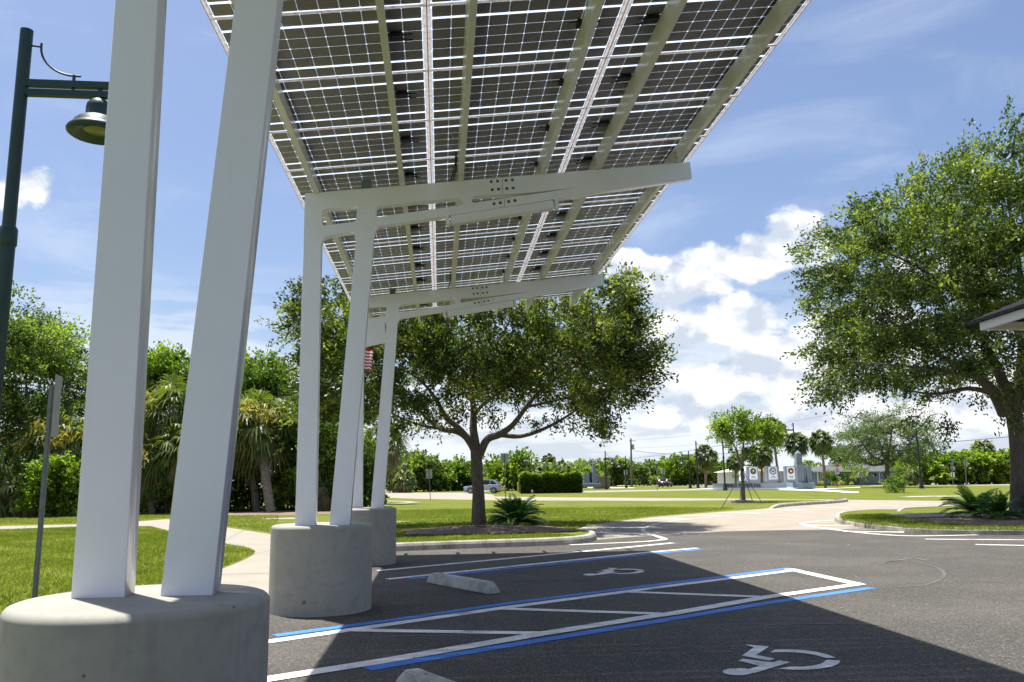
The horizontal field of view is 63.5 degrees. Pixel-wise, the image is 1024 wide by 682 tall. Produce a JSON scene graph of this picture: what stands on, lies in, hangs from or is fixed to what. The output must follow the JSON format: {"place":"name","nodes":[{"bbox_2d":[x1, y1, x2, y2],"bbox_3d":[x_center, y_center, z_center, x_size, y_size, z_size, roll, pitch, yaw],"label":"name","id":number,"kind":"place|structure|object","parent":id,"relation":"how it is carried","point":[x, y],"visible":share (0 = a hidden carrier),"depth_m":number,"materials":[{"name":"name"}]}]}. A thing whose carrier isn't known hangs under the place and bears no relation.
{"place":"outdoors","nodes":[
{"label":"outdoors","id":0,"kind":"place"},
{"bbox_2d":[0,519,270,593],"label":"footpath","id":1,"kind":"structure","parent":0,"point":[240,572],"depth_m":15.94,"materials":[{"name":"concrete"}]},
{"bbox_2d":[364,349,372,370],"bbox_3d":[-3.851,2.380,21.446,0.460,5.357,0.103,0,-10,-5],"label":"flag","id":2,"kind":"object","parent":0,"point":[368,359],"visible":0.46,"depth_m":21.78,"materials":[{"name":"red fabric"}]},
{"bbox_2d":[427,493,493,495],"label":"parking bay","id":3,"kind":"object","parent":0,"point":[461,494],"visible":0.6,"depth_m":95.58,"materials":[{"name":"concrete"}]},
{"bbox_2d":[463,479,502,493],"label":"parked car","id":4,"kind":"object","parent":3,"relation":"on","point":[492,486],"visible":0.74,"depth_m":100.61,"materials":[{"name":"silver metal"}]},
{"bbox_2d":[0,482,1009,611],"bbox_3d":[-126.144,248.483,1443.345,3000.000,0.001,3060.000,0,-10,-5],"label":"lawn","id":5,"kind":"structure","parent":0,"point":[871,493],"depth_m":54.75,"materials":[{"name":"green plant"}]},
{"bbox_2d":[0,449,37,516],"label":"sabal palm","id":6,"kind":"object","parent":5,"relation":"on","point":[8,486],"visible":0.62,"depth_m":40.51,"materials":[{"name":"green plant"}]},
{"bbox_2d":[8,482,55,516],"bbox_3d":[-23.320,7.959,40.424,2.367,2.419,2.370,6,-11,-33],"label":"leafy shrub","id":7,"kind":"object","parent":5,"relation":"on","point":[31,513],"visible":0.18,"depth_m":40.03,"materials":[{"name":"green plant"}]},
{"bbox_2d":[1,409,83,514],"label":"sabal palm","id":8,"kind":"object","parent":5,"relation":"on","point":[72,440],"visible":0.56,"depth_m":41.34,"materials":[{"name":"green plant"}]},
{"bbox_2d":[8,447,81,516],"bbox_3d":[-22.223,7.031,40.649,4.164,3.758,4.386,-6,-11,27],"label":"leafy shrub","id":9,"kind":"object","parent":5,"relation":"on","point":[58,490],"visible":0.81,"depth_m":39.45,"materials":[{"name":"green plant"}]},
{"bbox_2d":[0,280,90,513],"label":"broadleaf tree","id":10,"kind":"object","parent":5,"relation":"on","point":[32,352],"visible":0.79,"depth_m":44.30,"materials":[{"name":"green plant"}]},
{"bbox_2d":[32,374,62,597],"bbox_3d":[-5.342,1.724,9.474,0.094,2.675,0.300,2,-10,-15],"label":"sign post","id":11,"kind":"object","parent":5,"relation":"on","point":[53,411],"visible":0.94,"depth_m":9.47,"materials":[{"name":"grey metal"}]},
{"bbox_2d":[0,27,108,412],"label":"street lamp","id":12,"kind":"object","parent":5,"relation":"on","point":[88,125],"visible":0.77,"depth_m":10.27,"materials":[{"name":"green metal"}]},
{"bbox_2d":[139,478,174,512],"bbox_3d":[-18.119,8.179,43.371,4.053,2.648,3.765,0,-10,-5],"label":"leafy shrub","id":13,"kind":"object","parent":5,"relation":"on","point":[158,501],"visible":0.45,"depth_m":42.60,"materials":[{"name":"green plant"}]},
{"bbox_2d":[140,423,178,513],"bbox_3d":[-19.128,6.562,42.924,4.163,4.882,4.268,0,-10,-5],"label":"sabal palm","id":14,"kind":"object","parent":5,"relation":"on","point":[148,476],"visible":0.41,"depth_m":42.27,"materials":[{"name":"green plant"}]},
{"bbox_2d":[143,373,186,512],"bbox_3d":[-18.204,5.461,44.266,4.925,7.407,4.890,0,-10,-5],"label":"sabal palm","id":15,"kind":"object","parent":5,"relation":"on","point":[155,421],"visible":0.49,"depth_m":43.51,"materials":[{"name":"green plant"}]},
{"bbox_2d":[148,418,181,492],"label":"sabal palm","id":16,"kind":"object","parent":5,"relation":"on","point":[166,460],"visible":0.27,"depth_m":41.99,"materials":[{"name":"green plant"}]},
{"bbox_2d":[144,339,190,421],"bbox_3d":[-19.802,4.830,48.135,7.394,9.997,8.108,0,-10,-5],"label":"broadleaf tree","id":17,"kind":"object","parent":5,"relation":"on","point":[160,363],"visible":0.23,"depth_m":46.48,"materials":[{"name":"green plant"}]},
{"bbox_2d":[0,419,390,512],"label":"undergrowth","id":18,"kind":"object","parent":5,"relation":"on","point":[241,490],"visible":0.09,"depth_m":46.59,"materials":[{"name":"green plant"}]},
{"bbox_2d":[234,384,297,512],"bbox_3d":[-13.673,5.831,44.634,4.934,6.895,5.066,0,-10,-5],"label":"sabal palm","id":19,"kind":"object","parent":5,"relation":"on","point":[260,446],"visible":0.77,"depth_m":43.55,"materials":[{"name":"green plant"}]},
{"bbox_2d":[228,512,330,515],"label":"path","id":20,"kind":"structure","parent":5,"relation":"on","point":[262,514],"depth_m":38.69,"materials":[{"name":"beige concrete"}]},
{"bbox_2d":[233,415,273,510],"bbox_3d":[-14.968,6.493,45.747,4.098,5.846,4.388,0,-10,-5],"label":"sabal palm","id":21,"kind":"object","parent":20,"relation":"on","point":[255,497],"visible":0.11,"depth_m":45.05,"materials":[{"name":"green plant"}]},
{"bbox_2d":[241,341,330,508],"bbox_3d":[-14.404,5.007,48.737,8.228,9.703,7.870,0,-10,-5],"label":"broadleaf tree","id":22,"kind":"object","parent":5,"relation":"on","point":[268,378],"visible":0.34,"depth_m":47.41,"materials":[{"name":"green plant"}]},
{"bbox_2d":[264,462,331,509],"bbox_3d":[-11.486,8.102,45.100,3.936,3.103,3.520,0,-10,-5],"label":"leafy shrub","id":23,"kind":"object","parent":5,"relation":"on","point":[279,495],"visible":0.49,"depth_m":44.32,"materials":[{"name":"green plant"}]},
{"bbox_2d":[258,387,378,492],"bbox_3d":[-10.937,5.676,45.874,7.597,7.330,7.280,0,-10,-5],"label":"broadleaf tree","id":24,"kind":"object","parent":5,"relation":"on","point":[326,458],"visible":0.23,"depth_m":44.45,"materials":[{"name":"green plant"}]},
{"bbox_2d":[318,474,332,510],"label":"sabal palm","id":25,"kind":"object","parent":5,"relation":"on","point":[323,490],"visible":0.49,"depth_m":44.25,"materials":[{"name":"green plant"}]},
{"bbox_2d":[364,424,411,475],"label":"sabal palm","id":26,"kind":"object","parent":5,"relation":"on","point":[393,456],"visible":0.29,"depth_m":55.64,"materials":[{"name":"green plant"}]},
{"bbox_2d":[386,466,405,492],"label":"sabal palm","id":27,"kind":"object","parent":5,"relation":"on","point":[390,488],"visible":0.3,"depth_m":120.94,"materials":[{"name":"green plant"}]},
{"bbox_2d":[392,467,417,492],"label":"sabal palm","id":28,"kind":"object","parent":5,"relation":"on","point":[406,484],"visible":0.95,"depth_m":118.52,"materials":[{"name":"green plant"}]},
{"bbox_2d":[395,444,451,491],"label":"broadleaf tree","id":29,"kind":"object","parent":5,"relation":"on","point":[417,463],"visible":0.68,"depth_m":128.97,"materials":[{"name":"green plant"}]},
{"bbox_2d":[417,453,483,490],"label":"broadleaf tree","id":30,"kind":"object","parent":5,"relation":"on","point":[458,471],"visible":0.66,"depth_m":133.72,"materials":[{"name":"green plant"}]},
{"bbox_2d":[402,524,576,533],"bbox_3d":[-0.697,5.346,23.748,4.846,0.110,4.388,0,-10,-5],"label":"mulch bed","id":31,"kind":"object","parent":5,"relation":"on","point":[483,529],"visible":0.97,"depth_m":22.53,"materials":[{"name":"brown soil"}]},
{"bbox_2d":[254,260,679,524],"bbox_3d":[-1.198,1.778,26.395,13.487,8.242,10.190,0,-10,-5],"label":"live oak","id":32,"kind":"object","parent":31,"relation":"on","point":[611,355],"visible":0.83,"depth_m":24.52,"materials":[{"name":"green plant"}]},
{"bbox_2d":[484,493,548,525],"bbox_3d":[0.075,5.096,24.629,1.806,1.162,1.863,8,-13,-43],"label":"cycad plant","id":33,"kind":"object","parent":31,"relation":"on","point":[515,510],"visible":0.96,"depth_m":24.43,"materials":[{"name":"green plant"}]},
{"bbox_2d":[396,532,588,542],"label":"grass verge","id":34,"kind":"object","parent":5,"relation":"on","point":[576,533],"depth_m":19.12,"materials":[{"name":"green plant"}]},
{"bbox_2d":[482,446,541,490],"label":"broadleaf tree","id":35,"kind":"object","parent":5,"relation":"on","point":[515,465],"visible":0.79,"depth_m":127.09,"materials":[{"name":"green plant"}]},
{"bbox_2d":[513,459,568,487],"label":"broadleaf tree","id":36,"kind":"object","parent":5,"relation":"on","point":[553,467],"visible":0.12,"depth_m":147.23,"materials":[{"name":"green plant"}]},
{"bbox_2d":[517,470,583,493],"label":"clipped hedge","id":37,"kind":"object","parent":5,"relation":"on","point":[555,482],"visible":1,"depth_m":95.10,"materials":[{"name":"green plant"}]},
{"bbox_2d":[545,458,602,475],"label":"broadleaf tree","id":38,"kind":"object","parent":5,"relation":"on","point":[581,467],"visible":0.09,"depth_m":183.14,"materials":[{"name":"green plant"}]},
{"bbox_2d":[582,461,600,486],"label":"monument","id":39,"kind":"object","parent":5,"relation":"on","point":[590,479],"visible":0.83,"depth_m":132.40,"materials":[{"name":"white stone"}]},
{"bbox_2d":[579,457,608,469],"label":"broadleaf tree","id":40,"kind":"object","parent":5,"relation":"on","point":[590,462],"visible":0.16,"depth_m":196.72,"materials":[{"name":"green plant"}]},
{"bbox_2d":[598,453,643,485],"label":"broadleaf tree","id":41,"kind":"object","parent":5,"relation":"on","point":[615,473],"visible":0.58,"depth_m":191.40,"materials":[{"name":"green plant"}]},
{"bbox_2d":[366,458,881,489],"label":"woods","id":42,"kind":"object","parent":5,"relation":"on","point":[585,472],"depth_m":231.46,"materials":[{"name":"green plant"}]},
{"bbox_2d":[623,458,677,485],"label":"broadleaf tree","id":43,"kind":"object","parent":5,"relation":"on","point":[642,477],"visible":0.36,"depth_m":197.05,"materials":[{"name":"green plant"}]},
{"bbox_2d":[646,452,713,485],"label":"broadleaf tree","id":44,"kind":"object","parent":5,"relation":"on","point":[674,469],"visible":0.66,"depth_m":183.55,"materials":[{"name":"green plant"}]},
{"bbox_2d":[691,444,718,487],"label":"sabal palm","id":45,"kind":"object","parent":5,"relation":"on","point":[706,464],"visible":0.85,"depth_m":118.87,"materials":[{"name":"green plant"}]},
{"bbox_2d":[693,460,727,483],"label":"broadleaf tree","id":46,"kind":"object","parent":5,"relation":"on","point":[717,468],"visible":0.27,"depth_m":179.73,"materials":[{"name":"green plant"}]},
{"bbox_2d":[722,441,732,490],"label":"street lamp","id":47,"kind":"object","parent":5,"relation":"on","point":[725,485],"visible":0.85,"depth_m":99.44,"materials":[{"name":"green metal"}]},
{"bbox_2d":[725,453,745,482],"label":"sabal palm","id":48,"kind":"object","parent":5,"relation":"on","point":[732,464],"visible":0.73,"depth_m":141.59,"materials":[{"name":"green plant"}]},
{"bbox_2d":[725,500,758,502],"bbox_3d":[13.595,9.444,48.861,2.049,0.155,2.568,-4,-10,19],"label":"mulch bed","id":49,"kind":"object","parent":5,"relation":"on","point":[741,501],"visible":0.96,"depth_m":48.16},
{"bbox_2d":[705,404,789,506],"bbox_3d":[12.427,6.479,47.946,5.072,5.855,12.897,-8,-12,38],"label":"young tree","id":50,"kind":"object","parent":49,"relation":"on","point":[747,429],"visible":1,"depth_m":49.51,"materials":[{"name":"green plant"}]},
{"bbox_2d":[713,466,786,483],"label":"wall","id":51,"kind":"structure","parent":5,"relation":"on","point":[730,476],"depth_m":153.08,"materials":[{"name":"white"}]},
{"bbox_2d":[696,450,814,489],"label":"memorial","id":52,"kind":"object","parent":5,"relation":"on","point":[799,473],"visible":0.88,"depth_m":102.77,"materials":[{"name":"white stone"}]},
{"bbox_2d":[746,441,774,482],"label":"sabal palm","id":53,"kind":"object","parent":5,"relation":"on","point":[765,458],"visible":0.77,"depth_m":123.37,"materials":[{"name":"green plant"}]},
{"bbox_2d":[733,501,808,506],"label":"grass verge","id":54,"kind":"object","parent":5,"relation":"on","point":[763,505],"depth_m":41.66,"materials":[{"name":"green plant"}]},
{"bbox_2d":[761,417,788,482],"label":"sabal palm","id":55,"kind":"object","parent":5,"relation":"on","point":[768,444],"visible":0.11,"depth_m":120.38,"materials":[{"name":"green plant"}]},
{"bbox_2d":[782,432,810,457],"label":"sabal palm","id":56,"kind":"object","parent":5,"relation":"on","point":[801,443],"visible":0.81,"depth_m":124.32,"materials":[{"name":"green plant"}]},
{"bbox_2d":[807,429,834,487],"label":"sabal palm","id":57,"kind":"object","parent":5,"relation":"on","point":[819,445],"visible":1,"depth_m":110.51,"materials":[{"name":"green plant"}]},
{"bbox_2d":[822,469,840,485],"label":"leafy shrub","id":58,"kind":"object","parent":5,"relation":"on","point":[833,478],"visible":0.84,"depth_m":132.30,"materials":[{"name":"green plant"}]},
{"bbox_2d":[821,442,869,463],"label":"broadleaf tree","id":59,"kind":"object","parent":5,"relation":"on","point":[833,452],"visible":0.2,"depth_m":189.27,"materials":[{"name":"green plant"}]},
{"bbox_2d":[820,456,874,485],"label":"broadleaf tree","id":60,"kind":"object","parent":5,"relation":"on","point":[852,467],"visible":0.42,"depth_m":140.93,"materials":[{"name":"green plant"}]},
{"bbox_2d":[787,464,907,485],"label":"blue house","id":61,"kind":"structure","parent":5,"relation":"on","point":[878,472],"depth_m":141.85,"materials":[{"name":"white"}]},
{"bbox_2d":[824,397,952,487],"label":"acacia tree","id":62,"kind":"object","parent":5,"relation":"on","point":[866,434],"visible":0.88,"depth_m":106.07,"materials":[{"name":"green plant"}]},
{"bbox_2d":[879,463,911,492],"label":"sapling","id":63,"kind":"object","parent":5,"relation":"on","point":[893,487],"visible":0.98,"depth_m":71.44,"materials":[{"name":"green plant"}]},
{"bbox_2d":[900,464,923,485],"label":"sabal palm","id":64,"kind":"object","parent":5,"relation":"on","point":[914,479],"visible":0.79,"depth_m":123.21,"materials":[{"name":"green plant"}]},
{"bbox_2d":[904,428,923,488],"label":"street lamp","id":65,"kind":"object","parent":5,"relation":"on","point":[921,485],"visible":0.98,"depth_m":95.43,"materials":[{"name":"green metal"}]},
{"bbox_2d":[902,447,976,484],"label":"sea grape","id":66,"kind":"object","parent":5,"relation":"on","point":[940,474],"visible":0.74,"depth_m":129.72,"materials":[{"name":"green plant"}]},
{"bbox_2d":[951,447,1008,483],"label":"sea grape","id":67,"kind":"object","parent":5,"relation":"on","point":[984,465],"visible":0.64,"depth_m":129.83,"materials":[{"name":"green plant"}]},
{"bbox_2d":[969,440,996,454],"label":"sabal palm","id":68,"kind":"object","parent":5,"relation":"on","point":[980,444],"visible":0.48,"depth_m":137.46,"materials":[{"name":"green plant"}]},
{"bbox_2d":[974,448,1009,483],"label":"sea grape","id":69,"kind":"object","parent":5,"relation":"on","point":[1003,453],"visible":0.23,"depth_m":130.68,"materials":[{"name":"green plant"}]},
{"bbox_2d":[0,0,1023,484],"label":"sky","id":70,"kind":"structure","parent":0,"point":[850,96],"materials":[{"name":"blue"}]},
{"bbox_2d":[582,489,695,492],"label":"park lane","id":71,"kind":"structure","parent":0,"point":[640,490],"depth_m":107.94,"materials":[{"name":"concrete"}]},
{"bbox_2d":[267,529,1023,681],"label":"car park","id":72,"kind":"structure","parent":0,"point":[916,633],"depth_m":8.49,"materials":[{"name":"grey asphalt"}]},
{"bbox_2d":[0,584,269,681],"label":"concrete pedestal","id":73,"kind":"object","parent":72,"relation":"on","point":[145,633],"visible":0.82,"depth_m":3.14,"materials":[{"name":"grey concrete"}]},
{"bbox_2d":[71,0,811,597],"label":"solar canopy","id":74,"kind":"object","parent":73,"relation":"on","point":[451,158],"visible":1,"depth_m":7.67,"materials":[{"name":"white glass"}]},
{"bbox_2d":[269,522,372,616],"bbox_3d":[-2.137,2.555,9.274,1.120,0.987,1.120,0,-10,-5],"label":"concrete pedestal","id":75,"kind":"object","parent":72,"relation":"on","point":[321,569],"visible":0.81,"depth_m":8.81,"materials":[{"name":"grey concrete"}]},
{"bbox_2d":[351,507,395,565],"bbox_3d":[-2.551,3.433,14.464,1.040,1.007,1.040,0,-10,-5],"label":"concrete pedestal","id":76,"kind":"object","parent":72,"relation":"on","point":[382,521],"visible":0.54,"depth_m":14.09,"materials":[{"name":"grey concrete"}]},
{"bbox_2d":[396,668,454,681],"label":"wheel stop","id":77,"kind":"object","parent":72,"relation":"on","point":[415,675],"visible":1,"depth_m":5.40,"materials":[{"name":"concrete"}]},
{"bbox_2d":[347,628,537,633],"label":"painted line","id":78,"kind":"object","parent":72,"relation":"on","point":[442,631],"visible":1,"depth_m":7.71,"materials":[{"name":"white paint"}]},
{"bbox_2d":[427,572,499,593],"bbox_3d":[-0.671,3.184,10.924,0.182,0.140,1.589,6,-12,-34],"label":"wheel stop","id":79,"kind":"object","parent":72,"relation":"on","point":[469,584],"visible":1,"depth_m":10.73,"materials":[{"name":"concrete"}]},
{"bbox_2d":[396,529,596,550],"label":"kerb","id":80,"kind":"structure","parent":72,"relation":"on","point":[590,536],"depth_m":17.58,"materials":[{"name":"concrete"}]},
{"bbox_2d":[378,543,669,570],"bbox_3d":[0.710,4.042,15.661,7.598,0.001,0.172,8,-13,-41],"label":"painted line","id":81,"kind":"object","parent":72,"relation":"on","point":[516,557],"visible":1,"depth_m":15.04,"materials":[{"name":"white paint"}]},
{"bbox_2d":[269,570,789,642],"bbox_3d":[0.981,3.061,9.916,8.382,0.001,0.261,7,-12,-39],"label":"painted line","id":82,"kind":"object","parent":72,"relation":"on","point":[431,618],"visible":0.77,"depth_m":8.99,"materials":[{"name":"white paint"}]},
{"bbox_2d":[271,568,792,636],"bbox_3d":[1.021,3.114,10.229,8.316,0.001,0.253,7,-12,-38],"label":"painted line","id":83,"kind":"object","parent":72,"relation":"on","point":[401,618],"visible":1,"depth_m":9.29,"materials":[{"name":"blue paint"}]},
{"bbox_2d":[386,548,696,578],"bbox_3d":[0.937,3.821,14.379,7.308,0.001,0.260,7,-13,-40],"label":"painted line","id":84,"kind":"object","parent":72,"relation":"on","point":[536,563],"visible":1,"depth_m":13.95,"materials":[{"name":"white paint"}]},
{"bbox_2d":[407,549,704,578],"bbox_3d":[1.108,3.791,14.217,6.883,0.001,0.265,7,-13,-40],"label":"painted line","id":85,"kind":"object","parent":72,"relation":"on","point":[556,563],"visible":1,"depth_m":13.92,"materials":[{"name":"blue paint"}]},
{"bbox_2d":[267,583,864,681],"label":"painted line","id":86,"kind":"object","parent":72,"relation":"on","point":[407,656],"visible":0.86,"depth_m":7.35,"materials":[{"name":"white paint"}]},
{"bbox_2d":[496,607,661,613],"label":"painted line","id":87,"kind":"object","parent":72,"relation":"on","point":[568,610],"visible":1,"depth_m":8.83,"materials":[{"name":"white paint"}]},
{"bbox_2d":[583,568,643,574],"bbox_3d":[1.583,3.490,12.488,0.718,0.001,1.124,-6,-11,28],"label":"wheelchair symbol","id":88,"kind":"object","parent":72,"relation":"on","point":[610,570],"visible":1,"depth_m":12.46,"materials":[{"name":"white paint"}]},
{"bbox_2d":[363,587,874,669],"bbox_3d":[1.691,2.780,8.316,7.020,0.001,0.216,6,-12,-37],"label":"painted line","id":89,"kind":"object","parent":72,"relation":"on","point":[433,657],"visible":1,"depth_m":7.55,"materials":[{"name":"blue paint"}]},
{"bbox_2d":[627,591,757,596],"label":"painted line","id":90,"kind":"object","parent":72,"relation":"on","point":[692,594],"visible":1,"depth_m":9.96,"materials":[{"name":"white paint"}]},
{"bbox_2d":[723,645,839,674],"bbox_3d":[2.063,2.422,6.245,0.759,0.001,1.148,-5,-11,24],"label":"wheelchair symbol","id":91,"kind":"object","parent":72,"relation":"on","point":[754,652],"visible":1,"depth_m":6.20,"materials":[{"name":"white paint"}]},
{"bbox_2d":[786,569,862,583],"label":"painted line","id":92,"kind":"object","parent":72,"relation":"on","point":[824,576],"visible":1,"depth_m":11.60,"materials":[{"name":"white paint"}]},
{"bbox_2d":[874,560,946,586],"bbox_3d":[5.822,3.351,11.989,0.904,0.001,3.743,-4,-10,18],"label":"tyre scuff","id":93,"kind":"object","parent":72,"relation":"on","point":[944,574],"visible":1,"depth_m":11.72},
{"bbox_2d":[385,490,1008,539],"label":"road","id":94,"kind":"structure","parent":0,"point":[792,518],"depth_m":29.61,"materials":[{"name":"concrete"}]},
{"bbox_2d":[641,503,926,536],"bbox_3d":[11.142,6.729,32.262,3.662,0.001,28.706,-8,-12,38],"label":"painted line","id":95,"kind":"object","parent":94,"relation":"on","point":[643,530],"visible":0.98,"depth_m":27.38,"materials":[{"name":"paint"}]},
{"bbox_2d":[769,498,847,508],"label":"kerb","id":96,"kind":"structure","parent":94,"relation":"on","point":[838,500],"depth_m":42.76,"materials":[{"name":"concrete"}]},
{"bbox_2d":[799,520,956,535],"bbox_3d":[9.635,5.179,23.029,2.424,0.001,7.767,0,-10,-5],"label":"painted line","id":97,"kind":"object","parent":94,"relation":"on","point":[803,523],"visible":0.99,"depth_m":21.59,"materials":[{"name":"white paint"}]},
{"bbox_2d":[834,509,1023,534],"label":"kerb","id":98,"kind":"structure","parent":94,"relation":"on","point":[837,519],"depth_m":20.09,"materials":[{"name":"concrete"}]},
{"bbox_2d":[612,483,1009,485],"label":"street","id":99,"kind":"structure","parent":0,"point":[968,484],"depth_m":133.13,"materials":[{"name":"grey asphalt"}]},
{"bbox_2d":[839,504,1022,527],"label":"island turf","id":100,"kind":"structure","parent":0,"point":[918,510],"depth_m":29.29,"materials":[{"name":"green plant"}]},
{"bbox_2d":[780,94,1023,516],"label":"live oak","id":101,"kind":"object","parent":100,"relation":"on","point":[980,252],"visible":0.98,"depth_m":23.92,"materials":[{"name":"green plant"}]},
{"bbox_2d":[884,512,988,516],"bbox_3d":[13.834,5.527,26.460,4.840,0.074,2.420,0,-10,-5],"label":"gravel bed","id":102,"kind":"object","parent":100,"relation":"on","point":[935,514],"visible":0.46,"depth_m":25.79,"materials":[{"name":"grey gravel"}]},
{"bbox_2d":[909,517,1023,525],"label":"mulch bed","id":103,"kind":"object","parent":100,"relation":"on","point":[994,521],"visible":0.76,"depth_m":21.86,"materials":[{"name":"brown soil"}]},
{"bbox_2d":[939,483,1012,518],"bbox_3d":[13.305,4.680,23.818,1.938,1.206,2.106,0,-10,-5],"label":"cycad plant","id":104,"kind":"object","parent":103,"relation":"on","point":[966,502],"visible":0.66,"depth_m":23.73,"materials":[{"name":"green plant"}]},
{"bbox_2d":[968,490,1023,519],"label":"cycad plant","id":105,"kind":"object","parent":103,"relation":"on","point":[998,506],"visible":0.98,"depth_m":22.43,"materials":[{"name":"green plant"}]},
{"bbox_2d":[967,299,1023,329],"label":"pavilion","id":106,"kind":"structure","parent":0,"point":[1009,317],"depth_m":13.59,"materials":[{"name":"white"}]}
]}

